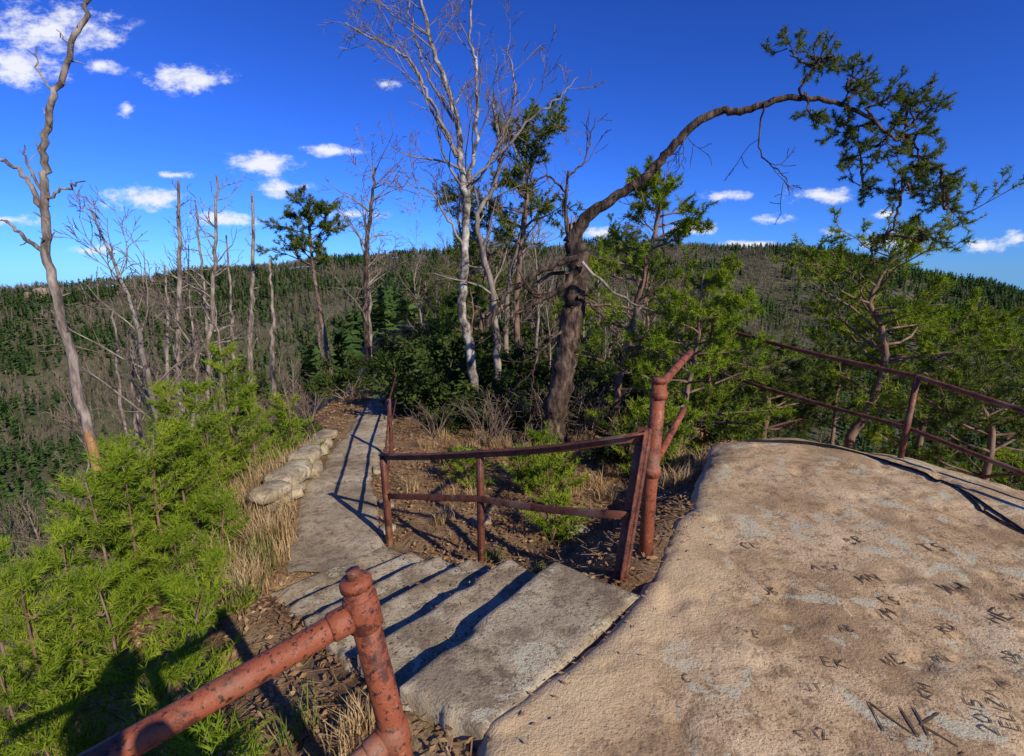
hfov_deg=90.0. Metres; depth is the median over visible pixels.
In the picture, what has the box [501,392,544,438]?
evergreen shrub
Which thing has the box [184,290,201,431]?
dead snag
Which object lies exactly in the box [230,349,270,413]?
pine tree
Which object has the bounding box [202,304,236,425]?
dead snag
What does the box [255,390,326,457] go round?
young pine tree
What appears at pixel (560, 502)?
young pine tree
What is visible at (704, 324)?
pine tree
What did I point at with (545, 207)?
pine tree
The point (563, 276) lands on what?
bare tree
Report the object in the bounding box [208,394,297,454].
bare shrub
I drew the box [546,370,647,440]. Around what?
bare shrub
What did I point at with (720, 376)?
pine tree
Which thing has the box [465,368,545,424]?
evergreen shrub
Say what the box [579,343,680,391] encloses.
bare shrub
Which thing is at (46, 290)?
sandstone cliff
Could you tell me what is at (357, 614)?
rusty pipe railing
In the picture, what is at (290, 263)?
distant bare forest
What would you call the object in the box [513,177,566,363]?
bare tree
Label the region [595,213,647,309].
pine tree
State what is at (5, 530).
bare tree
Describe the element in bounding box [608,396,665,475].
young pine tree
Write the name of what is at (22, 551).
bare tree
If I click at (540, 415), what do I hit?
bare shrub
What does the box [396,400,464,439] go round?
bare shrub
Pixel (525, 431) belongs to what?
bare shrub
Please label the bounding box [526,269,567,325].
pine tree
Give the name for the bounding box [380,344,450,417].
evergreen shrub
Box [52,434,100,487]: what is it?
bare tree
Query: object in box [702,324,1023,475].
cliff edge railing
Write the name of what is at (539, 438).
young pine tree
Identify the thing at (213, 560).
young pine tree
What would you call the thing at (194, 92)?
sky
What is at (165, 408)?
young pine tree
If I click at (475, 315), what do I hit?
pine tree
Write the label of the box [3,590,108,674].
bare shrub
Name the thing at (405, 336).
bare shrub
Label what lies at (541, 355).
evergreen shrub
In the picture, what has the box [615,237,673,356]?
pine tree
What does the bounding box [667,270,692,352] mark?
bare tree
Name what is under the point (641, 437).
iron railing
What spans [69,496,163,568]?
bare shrub
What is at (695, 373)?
evergreen shrub
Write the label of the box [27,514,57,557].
bare tree
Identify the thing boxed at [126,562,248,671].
young pine tree
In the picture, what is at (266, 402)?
bare shrub
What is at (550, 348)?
bare tree
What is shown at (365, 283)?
bare tree
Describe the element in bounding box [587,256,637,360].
bare tree
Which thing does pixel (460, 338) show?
evergreen shrub
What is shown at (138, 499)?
pine tree
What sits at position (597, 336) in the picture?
evergreen shrub
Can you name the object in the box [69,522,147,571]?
bare shrub
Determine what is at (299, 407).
bare shrub
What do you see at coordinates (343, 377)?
evergreen shrub
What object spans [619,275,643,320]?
bare tree
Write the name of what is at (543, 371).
evergreen shrub
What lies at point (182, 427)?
young pine tree
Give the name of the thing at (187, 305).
bare tree
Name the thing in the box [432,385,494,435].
evergreen shrub
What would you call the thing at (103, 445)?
young pine tree
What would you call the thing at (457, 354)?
evergreen shrub
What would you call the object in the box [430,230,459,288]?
bare tree
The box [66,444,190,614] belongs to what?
young pine tree
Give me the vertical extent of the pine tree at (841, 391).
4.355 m
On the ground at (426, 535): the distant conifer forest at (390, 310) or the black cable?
the distant conifer forest at (390, 310)
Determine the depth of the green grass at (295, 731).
3.50 m
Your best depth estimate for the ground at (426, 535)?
6.30 m
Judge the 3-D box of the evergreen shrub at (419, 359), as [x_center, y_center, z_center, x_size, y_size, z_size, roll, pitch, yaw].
[-1.404,0.066,9.121,2.435,1.744,2.238,-2,16,-5]
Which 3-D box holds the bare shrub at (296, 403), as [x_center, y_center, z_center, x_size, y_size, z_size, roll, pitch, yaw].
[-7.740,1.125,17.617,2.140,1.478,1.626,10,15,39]
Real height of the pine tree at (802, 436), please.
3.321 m
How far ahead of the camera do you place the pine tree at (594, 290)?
35.53 m
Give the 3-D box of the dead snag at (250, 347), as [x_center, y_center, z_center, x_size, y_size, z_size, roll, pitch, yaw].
[-9.098,-1.497,18.044,1.041,9.565,0.412,0,12,0]
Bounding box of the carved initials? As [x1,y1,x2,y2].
[682,536,1023,755]
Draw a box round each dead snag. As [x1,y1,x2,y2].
[105,301,137,507]
[118,330,146,494]
[151,259,176,459]
[160,180,197,484]
[161,174,259,463]
[184,200,220,461]
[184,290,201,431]
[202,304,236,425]
[219,235,243,444]
[240,193,261,441]
[268,260,277,441]
[364,215,380,355]
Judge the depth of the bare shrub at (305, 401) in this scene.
20.33 m
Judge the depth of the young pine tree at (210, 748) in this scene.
1.98 m
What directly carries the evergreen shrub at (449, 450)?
on the ground at (426, 535)
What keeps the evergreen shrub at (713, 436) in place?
on the ground at (426, 535)
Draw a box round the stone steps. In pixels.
[270,547,639,751]
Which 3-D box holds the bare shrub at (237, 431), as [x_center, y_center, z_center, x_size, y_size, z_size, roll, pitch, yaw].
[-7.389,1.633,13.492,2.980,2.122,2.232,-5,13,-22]
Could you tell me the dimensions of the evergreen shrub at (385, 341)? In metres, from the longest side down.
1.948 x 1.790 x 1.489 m
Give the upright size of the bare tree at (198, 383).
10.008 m
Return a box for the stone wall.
[246,429,337,513]
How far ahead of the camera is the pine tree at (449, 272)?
25.09 m
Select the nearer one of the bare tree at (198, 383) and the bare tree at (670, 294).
the bare tree at (670, 294)
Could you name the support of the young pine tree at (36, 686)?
on the ground at (426, 535)
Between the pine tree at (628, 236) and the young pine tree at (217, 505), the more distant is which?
the pine tree at (628, 236)
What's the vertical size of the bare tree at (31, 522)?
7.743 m
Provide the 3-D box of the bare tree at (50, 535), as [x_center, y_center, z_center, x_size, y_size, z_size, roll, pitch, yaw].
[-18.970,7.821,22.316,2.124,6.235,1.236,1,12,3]
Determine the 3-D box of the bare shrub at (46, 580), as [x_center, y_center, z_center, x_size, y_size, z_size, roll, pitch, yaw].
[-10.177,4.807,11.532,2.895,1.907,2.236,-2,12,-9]
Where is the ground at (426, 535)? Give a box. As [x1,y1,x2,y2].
[0,245,1023,755]
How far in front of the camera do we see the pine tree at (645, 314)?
22.93 m
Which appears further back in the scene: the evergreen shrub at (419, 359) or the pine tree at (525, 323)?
the pine tree at (525, 323)
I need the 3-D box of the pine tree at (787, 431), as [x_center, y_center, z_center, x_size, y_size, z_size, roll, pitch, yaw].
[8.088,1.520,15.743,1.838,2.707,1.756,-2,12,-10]
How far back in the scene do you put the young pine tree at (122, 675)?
2.93 m
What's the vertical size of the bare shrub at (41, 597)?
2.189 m
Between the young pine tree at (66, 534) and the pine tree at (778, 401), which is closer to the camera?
the young pine tree at (66, 534)
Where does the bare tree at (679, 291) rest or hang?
on the ground at (426, 535)
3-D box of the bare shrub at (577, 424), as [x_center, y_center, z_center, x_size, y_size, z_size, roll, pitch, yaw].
[0.815,0.560,7.676,1.697,1.166,1.302,6,13,24]
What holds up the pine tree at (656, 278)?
on the ground at (426, 535)
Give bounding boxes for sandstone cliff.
[24,280,157,300]
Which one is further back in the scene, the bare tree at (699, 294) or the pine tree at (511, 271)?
the bare tree at (699, 294)
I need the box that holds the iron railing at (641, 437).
[378,370,652,586]
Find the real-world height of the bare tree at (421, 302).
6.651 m
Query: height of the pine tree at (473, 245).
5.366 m
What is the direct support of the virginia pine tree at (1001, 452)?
on the ground at (426, 535)
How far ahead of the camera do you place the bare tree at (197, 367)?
14.15 m
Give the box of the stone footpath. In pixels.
[287,387,396,571]
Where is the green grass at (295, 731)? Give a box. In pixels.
[208,517,547,755]
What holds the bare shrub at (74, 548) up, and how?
on the ground at (426, 535)
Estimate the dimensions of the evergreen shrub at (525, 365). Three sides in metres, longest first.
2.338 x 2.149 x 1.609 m
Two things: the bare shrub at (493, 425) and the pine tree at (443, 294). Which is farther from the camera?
the pine tree at (443, 294)
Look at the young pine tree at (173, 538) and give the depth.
3.93 m
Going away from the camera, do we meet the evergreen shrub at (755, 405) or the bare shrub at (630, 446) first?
the bare shrub at (630, 446)
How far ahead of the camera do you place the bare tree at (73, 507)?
21.60 m
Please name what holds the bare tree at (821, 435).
on the ground at (426, 535)
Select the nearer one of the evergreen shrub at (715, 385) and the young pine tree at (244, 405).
the young pine tree at (244, 405)
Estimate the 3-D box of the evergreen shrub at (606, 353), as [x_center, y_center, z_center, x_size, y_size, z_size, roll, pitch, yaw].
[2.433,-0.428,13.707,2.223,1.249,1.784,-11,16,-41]
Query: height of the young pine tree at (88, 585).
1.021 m
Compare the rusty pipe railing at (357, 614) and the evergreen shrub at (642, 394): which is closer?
the rusty pipe railing at (357, 614)
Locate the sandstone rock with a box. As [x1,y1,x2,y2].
[476,437,1023,755]
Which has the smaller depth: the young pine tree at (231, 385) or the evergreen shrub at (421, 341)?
the young pine tree at (231, 385)
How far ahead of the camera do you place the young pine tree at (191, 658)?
2.67 m
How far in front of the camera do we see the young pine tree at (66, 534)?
3.69 m
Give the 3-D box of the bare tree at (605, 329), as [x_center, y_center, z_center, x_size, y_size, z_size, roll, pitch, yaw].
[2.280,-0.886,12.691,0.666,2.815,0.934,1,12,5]
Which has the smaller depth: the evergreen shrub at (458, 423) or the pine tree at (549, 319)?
the evergreen shrub at (458, 423)
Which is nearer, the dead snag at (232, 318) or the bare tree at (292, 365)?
the dead snag at (232, 318)
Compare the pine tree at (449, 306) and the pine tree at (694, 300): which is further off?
the pine tree at (694, 300)
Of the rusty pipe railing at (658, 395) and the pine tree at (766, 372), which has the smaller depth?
the rusty pipe railing at (658, 395)
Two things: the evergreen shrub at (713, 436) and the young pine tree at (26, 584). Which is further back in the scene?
the evergreen shrub at (713, 436)
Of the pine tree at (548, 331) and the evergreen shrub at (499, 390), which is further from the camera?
the pine tree at (548, 331)
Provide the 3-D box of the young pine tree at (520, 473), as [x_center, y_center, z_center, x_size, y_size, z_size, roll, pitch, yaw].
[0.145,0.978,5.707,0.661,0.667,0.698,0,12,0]
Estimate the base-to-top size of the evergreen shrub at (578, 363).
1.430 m
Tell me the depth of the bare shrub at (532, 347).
12.30 m
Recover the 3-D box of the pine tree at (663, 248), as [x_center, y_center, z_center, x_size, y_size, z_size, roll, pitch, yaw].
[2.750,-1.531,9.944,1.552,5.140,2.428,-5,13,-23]
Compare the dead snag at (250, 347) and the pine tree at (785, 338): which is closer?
the pine tree at (785, 338)
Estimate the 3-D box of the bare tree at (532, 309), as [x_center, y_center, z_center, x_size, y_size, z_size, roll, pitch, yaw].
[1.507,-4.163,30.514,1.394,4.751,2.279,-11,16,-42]
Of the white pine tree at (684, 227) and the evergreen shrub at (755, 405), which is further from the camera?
the evergreen shrub at (755, 405)
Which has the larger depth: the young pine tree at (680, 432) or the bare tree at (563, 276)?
the bare tree at (563, 276)
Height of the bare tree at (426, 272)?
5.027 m
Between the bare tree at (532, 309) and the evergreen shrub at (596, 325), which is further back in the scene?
the bare tree at (532, 309)
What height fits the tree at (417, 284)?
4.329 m
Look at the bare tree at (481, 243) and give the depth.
8.43 m
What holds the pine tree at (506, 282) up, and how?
on the ground at (426, 535)
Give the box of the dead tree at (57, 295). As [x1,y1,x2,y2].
[0,0,130,577]
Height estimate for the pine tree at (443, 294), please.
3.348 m
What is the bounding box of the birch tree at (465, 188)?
[321,0,606,424]
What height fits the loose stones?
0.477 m
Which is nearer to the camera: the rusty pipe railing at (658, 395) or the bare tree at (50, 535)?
the rusty pipe railing at (658, 395)
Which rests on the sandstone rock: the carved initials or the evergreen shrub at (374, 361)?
the carved initials
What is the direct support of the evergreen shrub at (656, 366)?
on the ground at (426, 535)
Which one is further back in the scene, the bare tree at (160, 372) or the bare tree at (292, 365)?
the bare tree at (292, 365)
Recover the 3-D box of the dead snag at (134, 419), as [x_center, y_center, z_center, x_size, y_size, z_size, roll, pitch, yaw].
[-10.653,2.001,14.647,0.653,6.774,0.524,0,12,0]
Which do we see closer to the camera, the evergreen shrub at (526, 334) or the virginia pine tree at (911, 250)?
the virginia pine tree at (911, 250)
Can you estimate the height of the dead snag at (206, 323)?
11.146 m
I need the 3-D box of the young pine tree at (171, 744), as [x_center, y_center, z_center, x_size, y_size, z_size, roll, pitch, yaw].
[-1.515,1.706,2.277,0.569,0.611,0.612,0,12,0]
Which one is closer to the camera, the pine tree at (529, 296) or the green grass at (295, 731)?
the green grass at (295, 731)
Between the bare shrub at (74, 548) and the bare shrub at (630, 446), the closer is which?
the bare shrub at (630, 446)
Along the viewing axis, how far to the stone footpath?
5.44 m
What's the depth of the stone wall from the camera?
5.76 m
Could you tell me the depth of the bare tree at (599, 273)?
33.34 m
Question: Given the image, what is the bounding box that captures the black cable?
[743,439,1023,533]
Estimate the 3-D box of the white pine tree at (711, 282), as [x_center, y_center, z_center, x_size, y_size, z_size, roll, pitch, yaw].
[2.418,-0.084,6.975,2.846,3.189,2.331,-4,13,-16]
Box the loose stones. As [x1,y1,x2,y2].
[372,465,590,574]
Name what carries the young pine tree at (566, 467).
on the ground at (426, 535)
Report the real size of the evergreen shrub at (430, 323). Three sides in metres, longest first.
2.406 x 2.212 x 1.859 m
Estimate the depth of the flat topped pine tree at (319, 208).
17.23 m
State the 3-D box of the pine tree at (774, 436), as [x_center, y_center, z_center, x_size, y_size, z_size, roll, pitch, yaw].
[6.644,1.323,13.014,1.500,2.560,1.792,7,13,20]
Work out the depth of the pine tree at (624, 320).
20.98 m
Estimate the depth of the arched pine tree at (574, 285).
5.77 m
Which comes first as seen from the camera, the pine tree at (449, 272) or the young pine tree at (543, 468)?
the young pine tree at (543, 468)
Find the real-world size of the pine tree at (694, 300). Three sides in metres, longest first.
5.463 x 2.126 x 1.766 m
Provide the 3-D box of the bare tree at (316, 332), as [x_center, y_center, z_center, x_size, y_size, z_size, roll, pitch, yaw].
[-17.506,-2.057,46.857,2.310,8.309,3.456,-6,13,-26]
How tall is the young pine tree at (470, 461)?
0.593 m
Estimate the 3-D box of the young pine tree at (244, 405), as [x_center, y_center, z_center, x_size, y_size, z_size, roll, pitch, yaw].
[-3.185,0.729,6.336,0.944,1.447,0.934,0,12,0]
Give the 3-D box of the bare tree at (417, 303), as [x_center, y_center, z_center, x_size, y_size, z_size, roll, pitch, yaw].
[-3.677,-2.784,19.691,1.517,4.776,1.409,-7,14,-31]
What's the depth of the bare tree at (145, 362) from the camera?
11.41 m
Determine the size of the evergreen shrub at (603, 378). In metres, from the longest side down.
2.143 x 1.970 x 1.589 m
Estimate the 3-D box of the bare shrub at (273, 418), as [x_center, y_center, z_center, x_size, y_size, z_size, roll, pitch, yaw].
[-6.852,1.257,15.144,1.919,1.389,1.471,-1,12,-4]
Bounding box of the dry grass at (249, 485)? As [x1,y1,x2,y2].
[24,420,712,755]
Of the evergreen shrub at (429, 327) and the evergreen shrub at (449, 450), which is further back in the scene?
the evergreen shrub at (429, 327)
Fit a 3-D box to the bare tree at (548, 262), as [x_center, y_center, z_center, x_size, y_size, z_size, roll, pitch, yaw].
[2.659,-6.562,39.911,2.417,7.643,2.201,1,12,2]
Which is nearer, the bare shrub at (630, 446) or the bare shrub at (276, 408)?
the bare shrub at (630, 446)
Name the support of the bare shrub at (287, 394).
on the ground at (426, 535)
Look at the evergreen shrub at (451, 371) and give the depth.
9.32 m
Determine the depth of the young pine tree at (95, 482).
4.35 m
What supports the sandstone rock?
on the ground at (426, 535)
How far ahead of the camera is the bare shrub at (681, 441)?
6.48 m
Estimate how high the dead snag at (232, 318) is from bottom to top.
8.304 m
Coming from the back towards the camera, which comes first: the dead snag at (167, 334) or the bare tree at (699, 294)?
the bare tree at (699, 294)
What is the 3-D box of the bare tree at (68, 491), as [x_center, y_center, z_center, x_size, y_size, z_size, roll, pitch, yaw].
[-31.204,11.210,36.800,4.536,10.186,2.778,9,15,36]
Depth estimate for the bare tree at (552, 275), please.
24.24 m
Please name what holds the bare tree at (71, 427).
on the ground at (426, 535)
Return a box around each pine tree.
[0,511,151,721]
[0,532,88,740]
[0,547,132,738]
[0,648,111,755]
[0,689,117,755]
[25,469,177,643]
[34,553,183,707]
[59,427,201,581]
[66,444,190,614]
[66,634,188,726]
[84,464,157,563]
[105,422,209,568]
[109,626,250,747]
[110,676,250,755]
[111,510,220,612]
[126,377,243,522]
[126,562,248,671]
[134,413,239,546]
[148,375,261,515]
[151,536,259,626]
[159,702,279,755]
[167,340,298,488]
[180,484,264,560]
[212,380,293,482]
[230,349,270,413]
[255,184,351,390]
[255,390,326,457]
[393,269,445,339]
[422,291,449,337]
[424,281,514,373]
[429,175,546,342]
[433,263,479,309]
[438,443,500,487]
[452,238,515,330]
[467,24,974,455]
[469,88,575,364]
[469,300,491,332]
[470,89,587,366]
[491,259,523,314]
[495,441,551,492]
[497,296,532,327]
[506,420,572,486]
[512,452,577,504]
[513,277,542,342]
[513,482,591,544]
[521,290,564,363]
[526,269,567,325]
[541,322,558,365]
[543,433,589,489]
[546,152,719,436]
[551,313,600,360]
[587,252,805,458]
[588,279,603,299]
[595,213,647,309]
[608,316,635,336]
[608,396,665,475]
[612,161,716,366]
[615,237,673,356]
[630,246,670,355]
[633,403,704,469]
[641,297,668,326]
[663,261,704,337]
[685,291,704,344]
[685,294,734,349]
[686,325,871,441]
[686,326,778,424]
[745,321,811,386]
[751,389,803,437]
[751,390,809,438]
[754,364,780,378]
[760,396,805,437]
[767,164,1023,449]
[769,403,815,439]
[798,329,886,444]
[827,286,1023,464]
[871,337,1023,490]
[871,440,893,454]
[927,322,1023,483]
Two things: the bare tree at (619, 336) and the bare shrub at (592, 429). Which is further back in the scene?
the bare tree at (619, 336)
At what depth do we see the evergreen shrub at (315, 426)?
8.46 m
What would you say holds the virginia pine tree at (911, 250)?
on the ground at (426, 535)
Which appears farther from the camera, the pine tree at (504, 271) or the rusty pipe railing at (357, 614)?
the pine tree at (504, 271)
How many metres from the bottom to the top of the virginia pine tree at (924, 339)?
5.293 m
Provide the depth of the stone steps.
2.71 m
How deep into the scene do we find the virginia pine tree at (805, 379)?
8.30 m
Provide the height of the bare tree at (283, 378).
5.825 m
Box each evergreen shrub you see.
[266,415,323,449]
[301,348,381,403]
[365,342,399,372]
[366,333,496,431]
[374,326,418,360]
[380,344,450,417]
[396,332,456,369]
[405,360,504,418]
[409,337,493,376]
[413,318,476,350]
[414,319,474,346]
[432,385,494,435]
[437,442,476,466]
[438,323,492,361]
[451,331,513,369]
[461,334,548,397]
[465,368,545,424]
[485,320,548,365]
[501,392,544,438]
[509,360,593,405]
[521,338,552,364]
[535,377,625,430]
[538,336,603,384]
[577,334,653,405]
[580,325,612,345]
[581,436,631,474]
[582,338,649,368]
[587,317,609,336]
[593,381,664,433]
[621,357,712,429]
[623,365,724,429]
[654,354,720,385]
[658,340,728,384]
[680,386,759,447]
[686,374,751,425]
[717,373,787,439]
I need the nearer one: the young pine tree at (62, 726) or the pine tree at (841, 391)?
the young pine tree at (62, 726)
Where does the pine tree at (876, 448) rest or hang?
on the ground at (426, 535)
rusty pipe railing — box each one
[77,566,413,755]
[638,349,693,556]
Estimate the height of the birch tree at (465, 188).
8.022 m
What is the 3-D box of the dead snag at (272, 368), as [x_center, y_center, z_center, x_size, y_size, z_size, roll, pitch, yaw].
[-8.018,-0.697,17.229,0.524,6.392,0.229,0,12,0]
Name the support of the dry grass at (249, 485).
on the ground at (426, 535)
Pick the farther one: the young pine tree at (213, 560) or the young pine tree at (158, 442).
the young pine tree at (158, 442)
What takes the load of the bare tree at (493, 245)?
on the ground at (426, 535)
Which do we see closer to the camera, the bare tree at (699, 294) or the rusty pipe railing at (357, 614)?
the rusty pipe railing at (357, 614)
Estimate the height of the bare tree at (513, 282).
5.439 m
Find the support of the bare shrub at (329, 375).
on the ground at (426, 535)
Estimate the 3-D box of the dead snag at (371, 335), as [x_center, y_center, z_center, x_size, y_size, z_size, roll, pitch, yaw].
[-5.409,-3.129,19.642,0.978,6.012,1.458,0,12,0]
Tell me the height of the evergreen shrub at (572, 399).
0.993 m
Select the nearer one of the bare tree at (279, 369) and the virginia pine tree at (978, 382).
the virginia pine tree at (978, 382)
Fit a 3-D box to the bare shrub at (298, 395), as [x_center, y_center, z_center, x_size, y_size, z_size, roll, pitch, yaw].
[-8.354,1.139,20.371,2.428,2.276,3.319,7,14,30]
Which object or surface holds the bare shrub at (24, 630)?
on the ground at (426, 535)
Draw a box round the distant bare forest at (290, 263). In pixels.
[0,239,1023,558]
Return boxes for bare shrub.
[0,592,59,679]
[1,549,104,645]
[1,553,103,612]
[1,566,96,628]
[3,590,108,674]
[21,496,174,572]
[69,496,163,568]
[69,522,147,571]
[155,410,278,459]
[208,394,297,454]
[237,377,316,427]
[246,375,308,420]
[246,389,317,439]
[255,402,307,442]
[258,373,318,414]
[267,391,318,426]
[271,386,336,422]
[287,373,327,412]
[304,366,361,396]
[384,327,428,350]
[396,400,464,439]
[447,392,523,446]
[455,378,544,447]
[486,415,539,447]
[489,388,585,439]
[507,332,552,387]
[523,373,630,440]
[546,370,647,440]
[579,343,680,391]
[579,396,665,452]
[632,425,705,462]
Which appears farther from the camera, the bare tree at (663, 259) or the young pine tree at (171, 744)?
the bare tree at (663, 259)
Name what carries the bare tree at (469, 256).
on the ground at (426, 535)
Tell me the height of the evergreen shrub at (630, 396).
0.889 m
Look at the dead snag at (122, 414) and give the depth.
16.33 m
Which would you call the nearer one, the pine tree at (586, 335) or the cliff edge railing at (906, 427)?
the cliff edge railing at (906, 427)
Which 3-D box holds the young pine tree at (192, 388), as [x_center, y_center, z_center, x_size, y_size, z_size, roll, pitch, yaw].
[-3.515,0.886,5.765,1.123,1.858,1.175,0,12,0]
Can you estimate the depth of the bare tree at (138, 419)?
18.64 m
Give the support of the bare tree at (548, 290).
on the ground at (426, 535)
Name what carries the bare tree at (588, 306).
on the ground at (426, 535)
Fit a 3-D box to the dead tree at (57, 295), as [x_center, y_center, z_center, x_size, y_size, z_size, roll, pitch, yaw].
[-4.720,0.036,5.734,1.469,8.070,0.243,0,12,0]
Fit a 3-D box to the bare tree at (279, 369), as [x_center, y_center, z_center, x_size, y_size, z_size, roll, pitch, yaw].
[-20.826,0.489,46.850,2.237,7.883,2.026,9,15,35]
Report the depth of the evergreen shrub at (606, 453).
6.46 m
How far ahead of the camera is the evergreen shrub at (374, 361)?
14.84 m
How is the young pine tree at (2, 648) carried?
on the ground at (426, 535)
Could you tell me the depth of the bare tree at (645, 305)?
31.80 m
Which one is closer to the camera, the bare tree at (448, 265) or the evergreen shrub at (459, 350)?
the evergreen shrub at (459, 350)
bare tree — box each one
[0,479,57,598]
[0,497,35,593]
[7,367,107,576]
[10,542,35,575]
[23,185,223,508]
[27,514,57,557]
[43,492,103,569]
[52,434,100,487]
[56,480,89,574]
[59,465,100,573]
[100,260,232,432]
[105,346,174,523]
[110,347,179,528]
[125,336,190,437]
[135,205,263,438]
[136,351,181,520]
[159,350,226,435]
[275,342,289,401]
[277,361,292,404]
[281,340,303,396]
[307,312,332,370]
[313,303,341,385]
[317,108,423,374]
[394,243,435,330]
[397,221,434,323]
[420,265,444,335]
[423,249,455,315]
[425,88,537,419]
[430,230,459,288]
[433,206,496,319]
[455,212,511,321]
[474,229,505,332]
[501,249,526,336]
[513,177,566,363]
[522,252,531,284]
[522,267,549,336]
[531,245,558,309]
[534,273,559,391]
[538,238,564,337]
[540,252,562,335]
[547,239,585,331]
[564,242,600,341]
[581,244,608,348]
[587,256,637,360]
[588,232,609,326]
[595,285,617,359]
[612,271,645,344]
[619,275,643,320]
[628,225,688,311]
[638,250,657,325]
[653,252,696,364]
[653,255,699,368]
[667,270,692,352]
[688,263,719,345]
[815,418,829,443]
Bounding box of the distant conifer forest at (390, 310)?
[0,236,1023,628]
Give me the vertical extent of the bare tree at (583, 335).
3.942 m
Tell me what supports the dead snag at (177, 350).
on the ground at (426, 535)
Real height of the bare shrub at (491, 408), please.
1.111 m
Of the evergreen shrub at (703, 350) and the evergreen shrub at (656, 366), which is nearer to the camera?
the evergreen shrub at (656, 366)
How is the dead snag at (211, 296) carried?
on the ground at (426, 535)
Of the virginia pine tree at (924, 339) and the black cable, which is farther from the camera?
the virginia pine tree at (924, 339)
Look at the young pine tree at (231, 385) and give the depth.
6.47 m
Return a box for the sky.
[0,0,1023,289]
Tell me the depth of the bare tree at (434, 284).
20.82 m
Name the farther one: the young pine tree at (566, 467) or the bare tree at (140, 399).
the bare tree at (140, 399)
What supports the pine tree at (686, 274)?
on the ground at (426, 535)
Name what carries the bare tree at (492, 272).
on the ground at (426, 535)
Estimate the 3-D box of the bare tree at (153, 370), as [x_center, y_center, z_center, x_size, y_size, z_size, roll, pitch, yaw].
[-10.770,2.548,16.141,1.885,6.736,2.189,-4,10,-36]
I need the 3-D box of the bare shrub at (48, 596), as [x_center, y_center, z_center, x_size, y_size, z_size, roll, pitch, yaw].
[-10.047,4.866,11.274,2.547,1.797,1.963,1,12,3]

